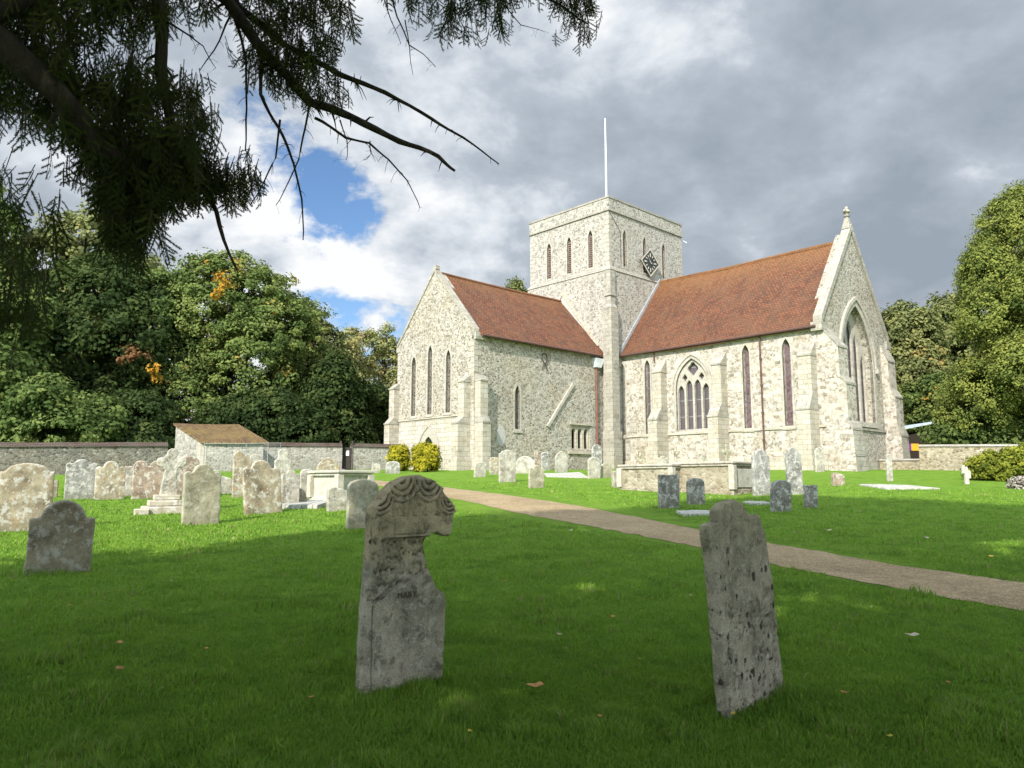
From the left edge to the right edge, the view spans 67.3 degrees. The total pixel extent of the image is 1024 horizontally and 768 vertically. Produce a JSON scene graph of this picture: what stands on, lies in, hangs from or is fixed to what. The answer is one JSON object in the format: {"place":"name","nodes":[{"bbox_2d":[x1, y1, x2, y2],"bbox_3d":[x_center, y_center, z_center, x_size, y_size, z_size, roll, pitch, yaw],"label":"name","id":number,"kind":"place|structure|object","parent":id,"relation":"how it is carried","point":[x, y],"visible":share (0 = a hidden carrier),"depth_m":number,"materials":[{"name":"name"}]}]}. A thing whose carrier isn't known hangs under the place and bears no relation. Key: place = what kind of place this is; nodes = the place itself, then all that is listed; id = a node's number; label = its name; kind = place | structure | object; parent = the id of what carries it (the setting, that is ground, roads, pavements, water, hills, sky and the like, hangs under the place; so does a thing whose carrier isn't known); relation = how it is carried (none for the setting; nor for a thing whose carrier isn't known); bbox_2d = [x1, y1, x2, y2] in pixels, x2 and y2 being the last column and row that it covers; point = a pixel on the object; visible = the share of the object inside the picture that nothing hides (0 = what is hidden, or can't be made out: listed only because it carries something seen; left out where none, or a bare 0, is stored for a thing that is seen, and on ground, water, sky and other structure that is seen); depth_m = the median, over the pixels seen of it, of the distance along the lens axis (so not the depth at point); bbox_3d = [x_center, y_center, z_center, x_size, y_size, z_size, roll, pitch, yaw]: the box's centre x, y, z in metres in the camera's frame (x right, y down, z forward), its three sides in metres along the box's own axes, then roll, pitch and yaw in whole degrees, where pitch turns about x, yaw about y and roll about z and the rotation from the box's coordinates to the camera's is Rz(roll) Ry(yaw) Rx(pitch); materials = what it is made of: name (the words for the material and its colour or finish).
{"place":"outdoors","nodes":[
{"label":"outdoors","id":0,"kind":"place"},
{"bbox_2d":[0,470,1023,767],"bbox_3d":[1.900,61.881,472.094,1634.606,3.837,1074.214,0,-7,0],"label":"ground","id":1,"kind":"structure","parent":0,"point":[934,478],"depth_m":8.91,"materials":[{"name":"green plant"}]},
{"bbox_2d":[0,181,43,294],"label":"beech tree","id":2,"kind":"object","parent":1,"relation":"on","point":[10,228],"visible":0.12,"depth_m":58.25,"materials":[{"name":"green plant"}]},
{"bbox_2d":[0,463,54,531],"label":"headstone","id":3,"kind":"object","parent":1,"relation":"on","point":[26,492],"visible":0.67,"depth_m":13.45,"materials":[{"name":"brown stone"}]},
{"bbox_2d":[0,277,71,433],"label":"tree","id":4,"kind":"object","parent":1,"relation":"on","point":[28,356],"visible":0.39,"depth_m":45.52,"materials":[{"name":"green plant"}]},
{"bbox_2d":[23,500,94,575],"bbox_3d":[-5.343,1.953,9.094,0.704,1.155,0.144,4,-8,-27],"label":"headstone","id":5,"kind":"object","parent":1,"relation":"on","point":[61,533],"visible":0.78,"depth_m":9.08,"materials":[{"name":"stone"}]},
{"bbox_2d":[0,372,137,441],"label":"laurel tree","id":6,"kind":"object","parent":1,"relation":"on","point":[44,408],"visible":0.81,"depth_m":42.12,"materials":[{"name":"green plant"}]},
{"bbox_2d":[64,459,97,498],"bbox_3d":[-11.756,2.742,20.974,0.754,1.388,0.116,4,-8,-30],"label":"headstone","id":7,"kind":"object","parent":1,"relation":"on","point":[80,478],"visible":0.71,"depth_m":20.94,"materials":[{"name":"grey stone"}]},
{"bbox_2d":[0,442,167,474],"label":"boundary wall","id":8,"kind":"structure","parent":1,"relation":"on","point":[56,457],"depth_m":37.00,"materials":[{"name":"stone"}]},
{"bbox_2d":[0,199,171,373],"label":"tree","id":9,"kind":"object","parent":1,"relation":"on","point":[86,241],"visible":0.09,"depth_m":61.13,"materials":[{"name":"green plant"}]},
{"bbox_2d":[7,246,208,423],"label":"tree","id":10,"kind":"object","parent":1,"relation":"on","point":[106,339],"visible":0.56,"depth_m":50.45,"materials":[{"name":"green plant"}]},
{"bbox_2d":[94,461,125,499],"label":"headstone","id":11,"kind":"object","parent":1,"relation":"on","point":[110,476],"visible":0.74,"depth_m":21.00,"materials":[{"name":"brown stone"}]},
{"bbox_2d":[124,466,132,495],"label":"headstone","id":12,"kind":"object","parent":1,"relation":"on","point":[128,480],"visible":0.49,"depth_m":22.42,"materials":[{"name":"stone"}]},
{"bbox_2d":[80,387,188,449],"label":"laurel tree","id":13,"kind":"object","parent":1,"relation":"on","point":[147,426],"visible":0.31,"depth_m":44.80,"materials":[{"name":"green plant"}]},
{"bbox_2d":[131,460,163,498],"bbox_3d":[-10.047,2.789,21.235,0.807,1.346,0.116,3,-8,-25],"label":"headstone","id":14,"kind":"object","parent":1,"relation":"on","point":[146,480],"visible":0.62,"depth_m":21.19,"materials":[{"name":"beige stone"}]},
{"bbox_2d":[134,448,186,514],"bbox_3d":[-7.752,2.232,17.087,1.120,1.610,0.920,4,-8,-28],"label":"cross monument","id":15,"kind":"object","parent":1,"relation":"on","point":[167,499],"visible":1,"depth_m":17.06,"materials":[{"name":"stone"}]},
{"bbox_2d":[177,456,199,495],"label":"headstone","id":16,"kind":"object","parent":1,"relation":"on","point":[192,464],"visible":0.27,"depth_m":21.38,"materials":[{"name":"beige stone"}]},
{"bbox_2d":[181,464,221,524],"bbox_3d":[-5.880,2.240,14.573,0.696,1.440,0.114,6,-9,-38],"label":"headstone","id":17,"kind":"object","parent":1,"relation":"on","point":[201,494],"visible":0.81,"depth_m":14.54,"materials":[{"name":"stone"}]},
{"bbox_2d":[173,423,268,470],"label":"stone hut","id":18,"kind":"object","parent":1,"relation":"on","point":[191,439],"visible":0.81,"depth_m":40.94,"materials":[{"name":"stone"}]},
{"bbox_2d":[106,247,337,423],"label":"sycamore tree","id":19,"kind":"object","parent":1,"relation":"on","point":[241,334],"visible":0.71,"depth_m":52.44,"materials":[{"name":"green plant"}]},
{"bbox_2d":[221,476,231,493],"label":"headstone","id":20,"kind":"object","parent":1,"relation":"on","point":[226,484],"visible":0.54,"depth_m":22.94,"materials":[{"name":"stone"}]},
{"bbox_2d":[232,451,251,497],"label":"headstone","id":21,"kind":"object","parent":1,"relation":"on","point":[241,460],"visible":0.59,"depth_m":21.50,"materials":[{"name":"brown stone"}]},
{"bbox_2d":[203,443,280,471],"bbox_3d":[-12.785,3.607,36.862,3.750,1.724,0.510,6,-10,-40],"label":"metal fence","id":22,"kind":"object","parent":1,"relation":"on","point":[243,449],"visible":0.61,"depth_m":36.82,"materials":[{"name":"black metal"}]},
{"bbox_2d":[242,460,281,514],"bbox_3d":[-5.399,2.378,16.681,0.910,1.457,0.125,5,-9,-34],"label":"headstone","id":23,"kind":"object","parent":1,"relation":"on","point":[261,485],"visible":0.76,"depth_m":16.63,"materials":[{"name":"brown stone"}]},
{"bbox_2d":[190,385,341,442],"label":"laurel tree","id":24,"kind":"object","parent":1,"relation":"on","point":[279,414],"visible":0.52,"depth_m":48.70,"materials":[{"name":"green plant"}]},
{"bbox_2d":[274,449,290,478],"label":"headstone","id":25,"kind":"object","parent":1,"relation":"on","point":[282,462],"visible":0.48,"depth_m":29.61,"materials":[{"name":"stone"}]},
{"bbox_2d":[281,470,299,503],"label":"headstone","id":26,"kind":"object","parent":1,"relation":"on","point":[290,484],"visible":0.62,"depth_m":18.24,"materials":[{"name":"stone"}]},
{"bbox_2d":[0,0,602,371],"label":"yew tree","id":27,"kind":"object","parent":1,"relation":"on","point":[137,177],"visible":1,"depth_m":5.13,"materials":[{"name":"green plant"}]},
{"bbox_2d":[263,442,342,469],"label":"boundary wall","id":28,"kind":"structure","parent":1,"relation":"on","point":[302,456],"depth_m":45.22,"materials":[{"name":"stone"}]},
{"bbox_2d":[282,500,325,508],"bbox_3d":[-4.953,2.928,18.409,0.984,0.283,1.528,0,-7,0],"label":"ledger stone","id":29,"kind":"object","parent":1,"relation":"on","point":[312,504],"visible":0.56,"depth_m":17.72,"materials":[{"name":"grey stone"}]},
{"bbox_2d":[300,469,312,498],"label":"headstone","id":30,"kind":"object","parent":1,"relation":"on","point":[303,478],"visible":0.24,"depth_m":20.78,"materials":[{"name":"stone"}]},
{"bbox_2d":[256,318,358,408],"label":"tree","id":31,"kind":"object","parent":1,"relation":"on","point":[334,344],"visible":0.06,"depth_m":57.54,"materials":[{"name":"green plant"}]},
{"bbox_2d":[316,457,339,470],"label":"headstone","id":32,"kind":"object","parent":1,"relation":"on","point":[328,463],"visible":0.4,"depth_m":31.07,"materials":[{"name":"brown stone"}]},
{"bbox_2d":[326,487,346,511],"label":"headstone","id":33,"kind":"object","parent":1,"relation":"on","point":[336,497],"visible":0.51,"depth_m":17.10,"materials":[{"name":"stone"}]},
{"bbox_2d":[294,348,381,455],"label":"tree","id":34,"kind":"object","parent":1,"relation":"on","point":[346,397],"visible":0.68,"depth_m":52.81,"materials":[{"name":"green plant"}]},
{"bbox_2d":[306,470,374,499],"bbox_3d":[-4.525,2.835,20.267,1.110,1.100,1.610,7,-10,-43],"label":"chest tomb","id":35,"kind":"object","parent":1,"relation":"on","point":[319,482],"visible":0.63,"depth_m":19.98,"materials":[{"name":"stone"}]},
{"bbox_2d":[333,323,380,469],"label":"birch tree","id":36,"kind":"object","parent":1,"relation":"on","point":[355,340],"visible":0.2,"depth_m":72.87,"materials":[{"name":"green plant"}]},
{"bbox_2d":[346,479,378,528],"bbox_3d":[-2.726,2.331,14.019,0.594,1.189,0.125,4,-9,-31],"label":"headstone","id":37,"kind":"object","parent":1,"relation":"on","point":[361,494],"visible":0.56,"depth_m":13.95,"materials":[{"name":"stone"}]},
{"bbox_2d":[349,443,398,469],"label":"boundary wall","id":38,"kind":"structure","parent":1,"relation":"on","point":[366,456],"depth_m":47.02,"materials":[{"name":"stone"}]},
{"bbox_2d":[340,441,353,469],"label":"gate","id":39,"kind":"structure","parent":38,"relation":"attached to","point":[347,460],"depth_m":46.49,"materials":[{"name":"brown wood"}]},
{"bbox_2d":[365,380,389,443],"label":"holly tree","id":40,"kind":"object","parent":1,"relation":"on","point":[380,409],"visible":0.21,"depth_m":59.18,"materials":[{"name":"green plant"}]},
{"bbox_2d":[361,321,399,391],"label":"tree","id":41,"kind":"object","parent":1,"relation":"on","point":[382,351],"visible":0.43,"depth_m":76.24,"materials":[{"name":"green plant"}]},
{"bbox_2d":[385,461,399,473],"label":"headstone","id":42,"kind":"object","parent":1,"relation":"on","point":[392,467],"visible":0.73,"depth_m":37.63,"materials":[{"name":"grey stone"}]},
{"bbox_2d":[385,443,410,470],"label":"privet bush","id":43,"kind":"object","parent":1,"relation":"on","point":[400,453],"visible":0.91,"depth_m":40.96,"materials":[{"name":"yellow plant"}]},
{"bbox_2d":[355,475,455,696],"bbox_3d":[-0.670,1.386,4.966,0.671,1.590,0.157,6,-10,-41],"label":"headstone","id":44,"kind":"object","parent":1,"relation":"on","point":[401,622],"visible":0.83,"depth_m":4.91,"materials":[{"name":"stone"}]},
{"bbox_2d":[408,441,441,471],"bbox_3d":[-4.514,3.905,40.008,1.927,1.920,1.985,4,-8,-30],"label":"privet bush","id":45,"kind":"object","parent":1,"relation":"on","point":[426,456],"visible":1,"depth_m":39.52,"materials":[{"name":"yellow plant"}]},
{"bbox_2d":[473,462,486,476],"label":"headstone","id":46,"kind":"object","parent":1,"relation":"on","point":[479,469],"visible":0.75,"depth_m":33.73,"materials":[{"name":"stone"}]},
{"bbox_2d":[489,457,498,474],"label":"headstone","id":47,"kind":"object","parent":1,"relation":"on","point":[493,465],"visible":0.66,"depth_m":36.80,"materials":[{"name":"brown stone"}]},
{"bbox_2d":[498,450,515,481],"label":"headstone","id":48,"kind":"object","parent":1,"relation":"on","point":[507,467],"visible":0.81,"depth_m":29.59,"materials":[{"name":"stone"}]},
{"bbox_2d":[501,275,527,292],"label":"chestnut tree","id":49,"kind":"object","parent":1,"relation":"on","point":[515,284],"visible":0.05,"depth_m":93.74,"materials":[{"name":"green plant"}]},
{"bbox_2d":[516,456,534,473],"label":"headstone","id":50,"kind":"object","parent":1,"relation":"on","point":[524,464],"visible":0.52,"depth_m":38.05,"materials":[{"name":"stone"}]},
{"bbox_2d":[528,465,543,487],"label":"headstone","id":51,"kind":"object","parent":1,"relation":"on","point":[535,476],"visible":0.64,"depth_m":25.84,"materials":[{"name":"stone"}]},
{"bbox_2d":[541,452,548,470],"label":"headstone","id":52,"kind":"object","parent":1,"relation":"on","point":[545,460],"visible":0.73,"depth_m":41.46,"materials":[{"name":"grey stone"}]},
{"bbox_2d":[555,451,567,471],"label":"headstone","id":53,"kind":"object","parent":1,"relation":"on","point":[561,461],"visible":0.69,"depth_m":39.24,"materials":[{"name":"stone"}]},
{"bbox_2d":[544,472,587,477],"bbox_3d":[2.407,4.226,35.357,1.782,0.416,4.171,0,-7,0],"label":"ledger stone","id":54,"kind":"object","parent":1,"relation":"on","point":[573,475],"visible":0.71,"depth_m":34.44,"materials":[{"name":"grey stone"}]},
{"bbox_2d":[587,457,599,478],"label":"headstone","id":55,"kind":"object","parent":1,"relation":"on","point":[593,466],"visible":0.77,"depth_m":32.95,"materials":[{"name":"stone"}]},
{"bbox_2d":[591,444,601,472],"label":"headstone","id":56,"kind":"object","parent":1,"relation":"on","point":[596,450],"visible":0.45,"depth_m":38.11,"materials":[{"name":"grey stone"}]},
{"bbox_2d":[601,463,611,477],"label":"headstone","id":57,"kind":"object","parent":1,"relation":"on","point":[606,469],"visible":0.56,"depth_m":33.55,"materials":[{"name":"stone"}]},
{"bbox_2d":[636,450,645,463],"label":"headstone","id":58,"kind":"object","parent":1,"relation":"on","point":[640,457],"visible":0.62,"depth_m":42.62,"materials":[{"name":"brown stone"}]},
{"bbox_2d":[383,118,910,470],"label":"church","id":59,"kind":"structure","parent":1,"relation":"on","point":[616,336],"depth_m":48.40,"materials":[{"name":"grey stone"}]},
{"bbox_2d":[409,354,416,419],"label":"window","id":60,"kind":"structure","parent":59,"relation":"in","point":[414,357],"depth_m":49.13,"materials":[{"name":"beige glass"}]},
{"bbox_2d":[418,424,439,451],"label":"door","id":61,"kind":"structure","parent":59,"relation":"in","point":[428,431],"depth_m":47.35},
{"bbox_2d":[425,343,433,417],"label":"window","id":62,"kind":"structure","parent":59,"relation":"in","point":[427,366],"depth_m":47.95,"materials":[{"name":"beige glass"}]},
{"bbox_2d":[443,347,451,415],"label":"window","id":63,"kind":"structure","parent":59,"relation":"in","point":[445,397],"depth_m":46.58,"materials":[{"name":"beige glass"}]},
{"bbox_2d":[513,383,522,432],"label":"window","id":64,"kind":"structure","parent":59,"relation":"in","point":[519,388],"depth_m":47.02,"materials":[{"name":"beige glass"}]},
{"bbox_2d":[546,241,552,280],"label":"louvre window","id":65,"kind":"structure","parent":59,"relation":"in","point":[550,264],"depth_m":57.99,"materials":[{"name":"beige stone"}]},
{"bbox_2d":[566,235,572,275],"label":"louvre window","id":66,"kind":"structure","parent":59,"relation":"in","point":[571,243],"depth_m":56.45,"materials":[{"name":"beige stone"}]},
{"bbox_2d":[568,422,591,453],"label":"three light window","id":67,"kind":"structure","parent":59,"relation":"in","point":[579,435],"depth_m":50.85,"materials":[{"name":"stone"}]},
{"bbox_2d":[587,228,593,269],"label":"louvre window","id":68,"kind":"structure","parent":59,"relation":"in","point":[590,230],"depth_m":55.01,"materials":[{"name":"beige stone"}]},
{"bbox_2d":[622,228,627,268],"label":"louvre window","id":69,"kind":"structure","parent":59,"relation":"in","point":[626,236],"depth_m":55.01,"materials":[{"name":"beige stone"}]},
{"bbox_2d":[622,361,627,438],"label":"window","id":70,"kind":"structure","parent":59,"relation":"in","point":[622,361],"depth_m":52.62,"materials":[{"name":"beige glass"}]},
{"bbox_2d":[643,358,652,437],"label":"window","id":71,"kind":"structure","parent":59,"relation":"in","point":[650,407],"depth_m":51.51,"materials":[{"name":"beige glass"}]},
{"bbox_2d":[661,242,666,279],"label":"louvre window","id":72,"kind":"structure","parent":59,"relation":"in","point":[665,270],"depth_m":58.16,"materials":[{"name":"beige stone"}]},
{"bbox_2d":[671,353,711,432],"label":"traceried window","id":73,"kind":"structure","parent":59,"relation":"in","point":[694,399],"depth_m":49.13,"materials":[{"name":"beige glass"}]},
{"bbox_2d":[740,342,754,431],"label":"window","id":74,"kind":"structure","parent":59,"relation":"in","point":[748,364],"depth_m":46.21,"materials":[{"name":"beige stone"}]},
{"bbox_2d":[780,336,795,429],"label":"window","id":75,"kind":"structure","parent":59,"relation":"in","point":[788,346],"depth_m":44.35,"materials":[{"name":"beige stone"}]},
{"bbox_2d":[839,296,879,428],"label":"east window","id":76,"kind":"structure","parent":59,"relation":"in","point":[849,335],"depth_m":47.04,"materials":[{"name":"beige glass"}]},
{"bbox_2d":[616,464,681,491],"bbox_3d":[4.468,3.127,24.538,0.890,1.120,2.190,7,-10,-43],"label":"chest tomb","id":77,"kind":"object","parent":1,"relation":"on","point":[640,477],"visible":0.64,"depth_m":24.39,"materials":[{"name":"stone"}]},
{"bbox_2d":[658,474,679,508],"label":"headstone","id":78,"kind":"object","parent":1,"relation":"on","point":[668,492],"visible":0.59,"depth_m":17.75,"materials":[{"name":"stone"}]},
{"bbox_2d":[676,510,709,515],"bbox_3d":[3.949,2.778,16.271,0.820,0.208,0.726,0,-7,0],"label":"ledger stone","id":79,"kind":"object","parent":1,"relation":"on","point":[699,512],"visible":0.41,"depth_m":16.15,"materials":[{"name":"grey stone"}]},
{"bbox_2d":[686,478,704,504],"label":"headstone","id":80,"kind":"object","parent":1,"relation":"on","point":[695,490],"visible":0.75,"depth_m":19.04,"materials":[{"name":"stone"}]},
{"bbox_2d":[672,461,752,494],"bbox_3d":[6.255,3.025,23.705,1.490,1.230,2.190,7,-10,-43],"label":"chest tomb","id":81,"kind":"object","parent":1,"relation":"on","point":[726,477],"visible":0.45,"depth_m":23.01,"materials":[{"name":"stone"}]},
{"bbox_2d":[699,500,782,718],"bbox_3d":[1.371,1.427,4.562,0.747,1.470,0.088,7,-10,-42],"label":"headstone","id":82,"kind":"object","parent":1,"relation":"on","point":[746,657],"visible":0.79,"depth_m":4.49,"materials":[{"name":"stone"}]},
{"bbox_2d":[751,449,770,495],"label":"headstone","id":83,"kind":"object","parent":1,"relation":"on","point":[760,470],"visible":0.77,"depth_m":22.16,"materials":[{"name":"grey stone"}]},
{"bbox_2d":[770,480,790,511],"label":"headstone","id":84,"kind":"object","parent":1,"relation":"on","point":[780,495],"visible":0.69,"depth_m":17.11,"materials":[{"name":"stone"}]},
{"bbox_2d":[784,447,802,494],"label":"headstone","id":85,"kind":"object","parent":1,"relation":"on","point":[793,467],"visible":0.7,"depth_m":22.27,"materials":[{"name":"grey stone"}]},
{"bbox_2d":[803,485,817,507],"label":"headstone","id":86,"kind":"object","parent":1,"relation":"on","point":[810,494],"visible":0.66,"depth_m":18.05,"materials":[{"name":"stone"}]},
{"bbox_2d":[814,448,824,471],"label":"headstone","id":87,"kind":"object","parent":1,"relation":"on","point":[819,455],"visible":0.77,"depth_m":39.89,"materials":[{"name":"stone"}]},
{"bbox_2d":[831,473,844,485],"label":"headstone","id":88,"kind":"object","parent":1,"relation":"on","point":[837,479],"visible":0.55,"depth_m":27.09,"materials":[{"name":"beige stone"}]},
{"bbox_2d":[885,454,892,480],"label":"headstone","id":89,"kind":"object","parent":1,"relation":"on","point":[889,468],"visible":0.77,"depth_m":30.28,"materials":[{"name":"stone"}]},
{"bbox_2d":[879,459,919,469],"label":"stone wall","id":90,"kind":"structure","parent":1,"relation":"on","point":[905,464],"depth_m":45.52,"materials":[{"name":"grey stone"}]},
{"bbox_2d":[859,484,939,489],"bbox_3d":[13.014,3.514,25.944,1.733,0.288,2.024,0,-7,0],"label":"ledger stone","id":91,"kind":"object","parent":1,"relation":"on","point":[891,486],"visible":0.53,"depth_m":25.66,"materials":[{"name":"grey stone"}]},
{"bbox_2d":[905,422,932,458],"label":"timber shelter","id":92,"kind":"object","parent":1,"relation":"on","point":[914,440],"visible":0.2,"depth_m":49.95,"materials":[{"name":"wood"}]},
{"bbox_2d":[880,298,959,423],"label":"ash tree","id":93,"kind":"object","parent":1,"relation":"on","point":[925,350],"visible":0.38,"depth_m":58.64,"materials":[{"name":"green plant"}]},
{"bbox_2d":[897,371,951,434],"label":"hazel tree","id":94,"kind":"object","parent":1,"relation":"on","point":[918,398],"visible":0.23,"depth_m":53.84,"materials":[{"name":"green plant"}]},
{"bbox_2d":[906,290,988,366],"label":"maple tree","id":95,"kind":"object","parent":1,"relation":"on","point":[944,305],"visible":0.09,"depth_m":67.67,"materials":[{"name":"green plant"}]},
{"bbox_2d":[961,465,970,483],"bbox_3d":[16.883,3.464,28.601,0.310,0.900,0.120,0,-7,0],"label":"grave marker","id":96,"kind":"object","parent":1,"relation":"on","point":[965,471],"visible":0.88,"depth_m":28.57,"materials":[{"name":"stone"}]},
{"bbox_2d":[918,444,1019,470],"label":"garden wall","id":97,"kind":"structure","parent":1,"relation":"on","point":[942,456],"depth_m":42.26,"materials":[{"name":"grey stone"}]},
{"bbox_2d":[917,385,1023,445],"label":"hazel tree","id":98,"kind":"object","parent":1,"relation":"on","point":[986,433],"visible":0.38,"depth_m":45.73,"materials":[{"name":"green plant"}]},
{"bbox_2d":[929,179,1023,436],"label":"yew tree","id":99,"kind":"object","parent":1,"relation":"on","point":[995,286],"visible":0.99,"depth_m":44.99,"materials":[{"name":"green plant"}]},
{"bbox_2d":[960,442,1023,481],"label":"yew bush","id":100,"kind":"object","parent":1,"relation":"on","point":[1004,463],"visible":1,"depth_m":30.62,"materials":[{"name":"green plant"}]},
{"bbox_2d":[1004,475,1023,488],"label":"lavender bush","id":101,"kind":"object","parent":1,"relation":"on","point":[1017,482],"visible":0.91,"depth_m":25.22,"materials":[{"name":"grey plant"}]},
{"bbox_2d":[0,0,1023,469],"label":"sky","id":102,"kind":"structure","parent":0,"point":[751,127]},
{"bbox_2d":[375,480,1023,610],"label":"path","id":103,"kind":"structure","parent":0,"point":[987,590],"depth_m":10.12,"materials":[{"name":"beige gravel"}]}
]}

